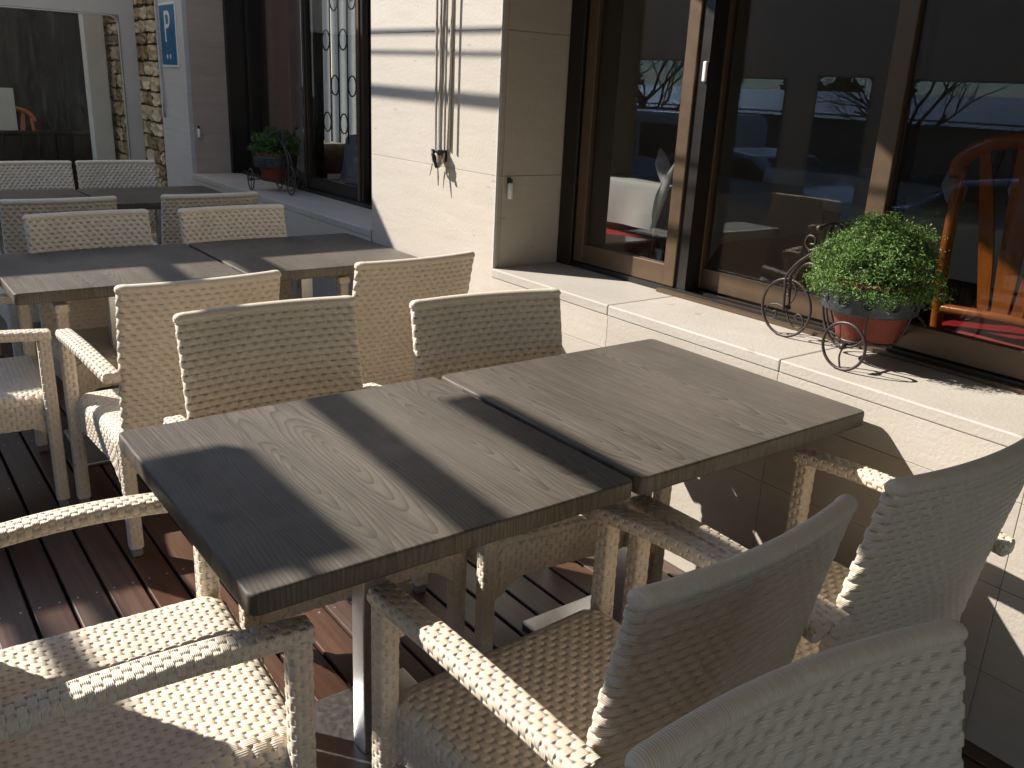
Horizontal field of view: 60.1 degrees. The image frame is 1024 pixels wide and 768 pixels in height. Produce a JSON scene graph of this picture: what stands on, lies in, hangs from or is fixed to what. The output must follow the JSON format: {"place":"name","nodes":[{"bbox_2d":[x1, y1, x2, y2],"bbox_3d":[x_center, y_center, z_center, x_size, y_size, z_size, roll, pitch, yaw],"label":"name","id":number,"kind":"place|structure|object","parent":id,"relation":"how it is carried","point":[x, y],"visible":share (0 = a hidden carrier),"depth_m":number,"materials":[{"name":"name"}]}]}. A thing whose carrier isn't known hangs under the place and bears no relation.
{"place":"outdoors","nodes":[
{"label":"outdoors","id":0,"kind":"place"},
{"bbox_2d":[0,435,118,639],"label":"decking gaps","id":1,"kind":"structure","parent":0,"point":[35,627],"depth_m":2.77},
{"bbox_2d":[296,86,357,185],"bbox_3d":[-1.288,-1.586,6.480,0.553,1.115,0.428,-9,22,-30],"label":"dining chair","id":2,"kind":"object","parent":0,"point":[299,90],"visible":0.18,"depth_m":6.24,"materials":[{"name":"brown wood"}]},
{"bbox_2d":[330,0,331,77],"label":"sky","id":3,"kind":"structure","parent":0,"point":[330,0],"materials":[{"name":"white"}]},
{"bbox_2d":[332,99,332,141],"bbox_3d":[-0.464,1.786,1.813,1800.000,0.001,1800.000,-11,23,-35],"label":"street","id":4,"kind":"structure","parent":0,"point":[332,116],"depth_m":56.65,"materials":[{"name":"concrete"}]},
{"bbox_2d":[78,13,115,159],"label":"white pillar","id":5,"kind":"structure","parent":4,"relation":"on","point":[96,80],"depth_m":7.64,"materials":[{"name":"paint"}]},
{"bbox_2d":[102,0,167,186],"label":"stone wall","id":6,"kind":"structure","parent":4,"relation":"on","point":[147,59],"depth_m":6.99,"materials":[{"name":"beige stone"}]},
{"bbox_2d":[0,341,1013,767],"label":"deck floor","id":7,"kind":"structure","parent":0,"point":[144,583],"depth_m":2.73,"materials":[{"name":"brown wood"}]},
{"bbox_2d":[3,106,36,143],"bbox_3d":[-4.417,-1.909,7.943,0.428,1.115,0.553,-10,22,-33],"label":"dining chair","id":8,"kind":"object","parent":7,"relation":"on","point":[29,114],"visible":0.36,"depth_m":8.04,"materials":[{"name":"brown wood"}]},
{"bbox_2d":[0,88,17,135],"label":"menu board","id":9,"kind":"object","parent":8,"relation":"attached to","point":[8,119],"visible":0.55,"depth_m":7.92,"materials":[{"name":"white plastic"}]},
{"bbox_2d":[0,294,69,506],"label":"woven armchair","id":10,"kind":"object","parent":7,"relation":"on","point":[28,395],"visible":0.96,"depth_m":3.05,"materials":[{"name":"wicker"}]},
{"bbox_2d":[0,161,74,253],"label":"woven armchair","id":11,"kind":"object","parent":7,"relation":"on","point":[24,175],"visible":0.08,"depth_m":5.70,"materials":[{"name":"wicker"}]},
{"bbox_2d":[0,189,87,329],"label":"terrace table","id":12,"kind":"object","parent":7,"relation":"on","point":[39,194],"visible":0.16,"depth_m":5.32,"materials":[{"name":"wood"}]},
{"bbox_2d":[0,130,90,189],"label":"wooden parapet","id":13,"kind":"structure","parent":7,"relation":"on","point":[34,145],"depth_m":7.67,"materials":[{"name":"brown wood"}]},
{"bbox_2d":[0,7,92,159],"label":"dark screen","id":14,"kind":"object","parent":7,"relation":"on","point":[41,68],"visible":0.4,"depth_m":8.09,"materials":[{"name":"grey fabric"}]},
{"bbox_2d":[0,196,116,357],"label":"woven armchair","id":15,"kind":"object","parent":7,"relation":"on","point":[13,212],"visible":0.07,"depth_m":4.13,"materials":[{"name":"wicker"}]},
{"bbox_2d":[22,209,152,453],"bbox_3d":[-1.667,-0.240,3.744,0.632,0.903,0.604,-13,24,-39],"label":"woven armchair","id":16,"kind":"object","parent":7,"relation":"on","point":[86,320],"visible":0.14,"depth_m":3.77,"materials":[{"name":"wicker"}]},
{"bbox_2d":[75,160,158,242],"bbox_3d":[-2.536,-1.005,5.905,0.632,0.903,0.604,-10,23,-34],"label":"woven armchair","id":17,"kind":"object","parent":7,"relation":"on","point":[113,173],"visible":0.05,"depth_m":5.99,"materials":[{"name":"wicker"}]},
{"bbox_2d":[0,243,241,466],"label":"terrace table","id":18,"kind":"object","parent":7,"relation":"on","point":[49,277],"visible":0.6,"depth_m":3.45,"materials":[{"name":"wood"}]},
{"bbox_2d":[77,186,221,244],"bbox_3d":[-2.246,-0.845,5.707,0.800,0.749,0.767,-11,23,-35],"label":"terrace table","id":19,"kind":"object","parent":7,"relation":"on","point":[148,198],"visible":0.35,"depth_m":5.60,"materials":[{"name":"wood"}]},
{"bbox_2d":[0,492,316,767],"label":"woven armchair","id":20,"kind":"object","parent":7,"relation":"on","point":[189,684],"visible":0.92,"depth_m":1.52,"materials":[{"name":"wicker"}]},
{"bbox_2d":[55,270,280,556],"bbox_3d":[-1.122,0.032,3.010,0.632,0.903,0.604,-12,24,-38],"label":"woven armchair","id":21,"kind":"object","parent":7,"relation":"on","point":[146,377],"visible":0.45,"depth_m":2.73,"materials":[{"name":"wicker"}]},
{"bbox_2d":[152,191,258,244],"bbox_3d":[-1.732,-0.631,4.902,0.632,0.903,0.604,-12,23,-37],"label":"woven armchair","id":22,"kind":"object","parent":7,"relation":"on","point":[172,205],"visible":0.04,"depth_m":4.51,"materials":[{"name":"wicker"}]},
{"bbox_2d":[0,354,410,618],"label":"deck screws","id":23,"kind":"object","parent":7,"relation":"on","point":[81,527],"visible":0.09,"depth_m":2.75,"materials":[{"name":"metal"}]},
{"bbox_2d":[177,204,349,299],"bbox_3d":[-1.165,-0.332,4.092,0.632,0.903,0.603,-12,23,-37],"label":"woven armchair","id":24,"kind":"object","parent":7,"relation":"on","point":[215,223],"visible":0.08,"depth_m":4.16,"materials":[{"name":"wicker"}]},
{"bbox_2d":[189,233,418,298],"bbox_3d":[-0.953,-0.244,4.098,0.800,0.749,0.767,-11,23,-35],"label":"terrace table","id":25,"kind":"object","parent":7,"relation":"on","point":[304,261],"visible":0.66,"depth_m":3.92,"materials":[{"name":"wood"}]},
{"bbox_2d":[163,295,466,663],"bbox_3d":[-0.527,0.283,2.346,0.632,0.903,0.604,-11,23,-35],"label":"woven armchair","id":26,"kind":"object","parent":7,"relation":"on","point":[235,358],"visible":0.19,"depth_m":2.40,"materials":[{"name":"wicker"}]},
{"bbox_2d":[118,377,631,767],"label":"terrace table","id":27,"kind":"object","parent":7,"relation":"on","point":[276,507],"visible":0.92,"depth_m":1.75,"materials":[{"name":"grey wood"}]},
{"bbox_2d":[352,251,474,385],"bbox_3d":[-0.523,-0.099,3.486,0.632,0.903,0.604,-13,24,-38],"label":"woven armchair","id":28,"kind":"object","parent":7,"relation":"on","point":[385,293],"visible":0.35,"depth_m":3.17,"materials":[{"name":"wicker"}]},
{"bbox_2d":[409,288,671,653],"bbox_3d":[0.041,0.236,2.567,0.632,0.903,0.603,-8,21,-30],"label":"woven armchair","id":29,"kind":"object","parent":7,"relation":"on","point":[451,334],"visible":0.22,"depth_m":2.56,"materials":[{"name":"wicker"}]},
{"bbox_2d":[154,0,1023,767],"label":"restaurant building","id":30,"kind":"structure","parent":7,"relation":"on","point":[562,110],"depth_m":3.57,"materials":[{"name":"beige stone"}]},
{"bbox_2d":[154,0,165,116],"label":"electric cable","id":31,"kind":"object","parent":30,"relation":"attached to","point":[159,56],"visible":1,"depth_m":6.49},
{"bbox_2d":[158,1,178,66],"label":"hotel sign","id":32,"kind":"object","parent":30,"relation":"attached to","point":[168,33],"visible":1,"depth_m":6.26,"materials":[{"name":"blue metal"}]},
{"bbox_2d":[197,126,200,137],"bbox_3d":[-2.220,-1.790,6.277,0.023,0.081,0.028,-11,23,-35],"label":"wall fitting","id":33,"kind":"object","parent":30,"relation":"attached to","point":[199,131],"depth_m":6.27,"materials":[{"name":"white plastic"}]},
{"bbox_2d":[257,0,276,149],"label":"curtain","id":34,"kind":"object","parent":30,"relation":"hanging from","point":[266,47],"visible":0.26,"depth_m":6.42,"materials":[{"name":"fabric"}]},
{"bbox_2d":[247,132,300,195],"bbox_3d":[-1.429,-1.374,5.484,0.324,0.368,0.499,-9,22,-31],"label":"tricycle planter","id":35,"kind":"object","parent":30,"relation":"on","point":[283,163],"visible":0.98,"depth_m":5.46,"materials":[{"name":"metal"}]},
{"bbox_2d":[247,125,302,180],"bbox_3d":[-1.492,-1.452,5.555,0.343,0.340,0.327,4,19,3],"label":"potted herb","id":36,"kind":"object","parent":35,"relation":"in","point":[266,141],"visible":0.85,"depth_m":5.50,"materials":[{"name":"plant"}]},
{"bbox_2d":[243,0,324,183],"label":"window","id":37,"kind":"structure","parent":30,"relation":"in","point":[316,4],"depth_m":5.60,"materials":[{"name":"metal"}]},
{"bbox_2d":[222,0,371,209],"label":"window frame","id":38,"kind":"structure","parent":30,"relation":"in","point":[233,22],"depth_m":6.31,"materials":[{"name":"metal"}]},
{"bbox_2d":[300,0,368,201],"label":"window frame","id":39,"kind":"structure","parent":30,"relation":"in","point":[316,182],"depth_m":5.23,"materials":[{"name":"metal"}]},
{"bbox_2d":[321,0,356,143],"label":"iron grille","id":40,"kind":"object","parent":30,"relation":"attached to","point":[346,45],"visible":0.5,"depth_m":5.57,"materials":[{"name":"black metal"}]},
{"bbox_2d":[339,134,357,183],"bbox_3d":[-0.675,-1.311,6.197,0.864,0.824,0.864,7,19,12],"label":"laid table","id":41,"kind":"object","parent":30,"relation":"on","point":[349,174],"visible":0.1,"depth_m":5.84,"materials":[{"name":"fabric"}]},
{"bbox_2d":[368,0,371,201],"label":"window","id":42,"kind":"structure","parent":30,"relation":"in","point":[369,1],"depth_m":4.97,"materials":[{"name":"metal"}]},
{"bbox_2d":[429,0,453,185],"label":"rope bundle","id":43,"kind":"object","parent":30,"relation":"attached to","point":[439,157],"visible":1,"depth_m":3.59,"materials":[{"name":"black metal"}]},
{"bbox_2d":[507,177,512,198],"bbox_3d":[-0.008,-0.766,3.464,0.023,0.081,0.028,-11,23,-35],"label":"wall fitting","id":44,"kind":"object","parent":30,"relation":"attached to","point":[510,188],"depth_m":3.46,"materials":[{"name":"white plastic"}]},
{"bbox_2d":[605,228,659,259],"bbox_3d":[0.394,-0.790,4.345,0.553,1.115,0.428,-10,22,-32],"label":"dining chair","id":45,"kind":"object","parent":30,"relation":"on","point":[628,243],"visible":0.04,"depth_m":4.31,"materials":[{"name":"red leather"}]},
{"bbox_2d":[573,0,704,286],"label":"window","id":46,"kind":"structure","parent":30,"relation":"in","point":[664,273],"depth_m":3.35,"materials":[{"name":"brown wood"}]},
{"bbox_2d":[650,164,673,258],"bbox_3d":[0.553,-0.610,3.314,0.042,0.435,0.097,-11,23,-35],"label":"calla flower","id":47,"kind":"object","parent":30,"relation":"on","point":[660,196],"visible":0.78,"depth_m":3.28,"materials":[{"name":"white plant"}]},
{"bbox_2d":[607,175,823,259],"bbox_3d":[1.015,-0.699,4.731,0.905,0.749,0.906,-11,23,-35],"label":"laid table","id":48,"kind":"object","parent":30,"relation":"on","point":[745,209],"visible":0.57,"depth_m":4.40,"materials":[{"name":"white fabric"}]},
{"bbox_2d":[655,148,670,182],"bbox_3d":[0.761,-1.084,4.403,0.034,0.170,0.108,-11,23,-35],"label":"folded napkin","id":49,"kind":"object","parent":48,"relation":"on","point":[663,164],"visible":0.77,"depth_m":4.42,"materials":[{"name":"white fabric"}]},
{"bbox_2d":[556,0,1023,387],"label":"window frame","id":50,"kind":"structure","parent":30,"relation":"in","point":[580,8],"depth_m":3.49,"materials":[{"name":"wood"}]},
{"bbox_2d":[698,0,942,322],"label":"window","id":51,"kind":"structure","parent":30,"relation":"in","point":[715,280],"depth_m":2.96,"materials":[{"name":"brown wood"}]},
{"bbox_2d":[761,221,926,370],"bbox_3d":[0.932,-0.276,2.544,0.324,0.368,0.499,-11,23,-35],"label":"tricycle planter","id":52,"kind":"object","parent":30,"relation":"on","point":[855,308],"visible":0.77,"depth_m":2.41,"materials":[{"name":"metal"}]},
{"bbox_2d":[799,206,957,343],"bbox_3d":[1.011,-0.303,2.429,0.414,0.375,0.430,-11,23,-35],"label":"potted herb","id":53,"kind":"object","parent":52,"relation":"in","point":[876,260],"visible":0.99,"depth_m":2.36,"materials":[{"name":"plant"}]},
{"bbox_2d":[762,165,944,281],"bbox_3d":[2.254,-1.048,5.949,0.946,0.749,0.946,-14,25,-40],"label":"laid table","id":54,"kind":"object","parent":30,"relation":"on","point":[840,187],"visible":0.57,"depth_m":5.60,"materials":[{"name":"white fabric"}]},
{"bbox_2d":[828,199,1023,317],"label":"laid table","id":55,"kind":"object","parent":30,"relation":"on","point":[963,266],"visible":0.42,"depth_m":3.58,"materials":[{"name":"white fabric"}]},
{"bbox_2d":[941,170,967,203],"bbox_3d":[1.938,-0.853,3.865,0.034,0.180,0.118,-11,23,-35],"label":"folded napkin","id":56,"kind":"object","parent":55,"relation":"on","point":[947,183],"visible":0.27,"depth_m":3.89,"materials":[{"name":"white fabric"}]},
{"bbox_2d":[864,0,1023,380],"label":"window","id":57,"kind":"structure","parent":30,"relation":"in","point":[991,356],"depth_m":2.45,"materials":[{"name":"brown wood"}]},
{"bbox_2d":[921,127,1023,324],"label":"dining chair","id":58,"kind":"object","parent":30,"relation":"on","point":[998,160],"visible":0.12,"depth_m":4.45,"materials":[{"name":"brown wood"}]},
{"bbox_2d":[930,132,1023,348],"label":"dining chair","id":59,"kind":"object","parent":30,"relation":"on","point":[998,323],"visible":0.75,"depth_m":2.70,"materials":[{"name":"orange wood"}]},
{"bbox_2d":[367,494,857,767],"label":"woven armchair","id":60,"kind":"object","parent":7,"relation":"on","point":[596,685],"visible":0.85,"depth_m":1.37,"materials":[{"name":"wicker"}]},
{"bbox_2d":[442,339,863,632],"bbox_3d":[0.338,0.377,2.428,0.800,0.749,0.767,-11,23,-35],"label":"terrace table","id":61,"kind":"object","parent":7,"relation":"on","point":[648,417],"visible":0.74,"depth_m":2.22,"materials":[{"name":"grey wood"}]},
{"bbox_2d":[625,619,967,767],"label":"woven armchair","id":62,"kind":"object","parent":7,"relation":"on","point":[892,699],"visible":1,"depth_m":1.00,"materials":[{"name":"wicker"}]},
{"bbox_2d":[620,438,1023,662],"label":"woven armchair","id":63,"kind":"object","parent":7,"relation":"on","point":[932,540],"visible":0.4,"depth_m":1.63,"materials":[{"name":"wicker"}]},
{"bbox_2d":[606,221,637,234],"bbox_3d":[0.396,-1.031,5.062,0.553,1.115,0.428,-7,21,-26],"label":"dining chair","id":64,"kind":"object","parent":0,"point":[622,227],"visible":0.02,"depth_m":4.99,"materials":[{"name":"brown wood"}]},
{"bbox_3d":[-4.513,-3.277,5.193,4.348,0.060,4.250,-11,23,-35],"label":"awning","id":65,"kind":"object","parent":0,"visible":0},
{"bbox_2d":[0,0,145,159],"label":"side curtain","id":66,"kind":"object","parent":65,"relation":"hanging from","point":[121,12],"visible":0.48,"depth_m":6.86,"materials":[{"name":"grey fabric"}]}
]}

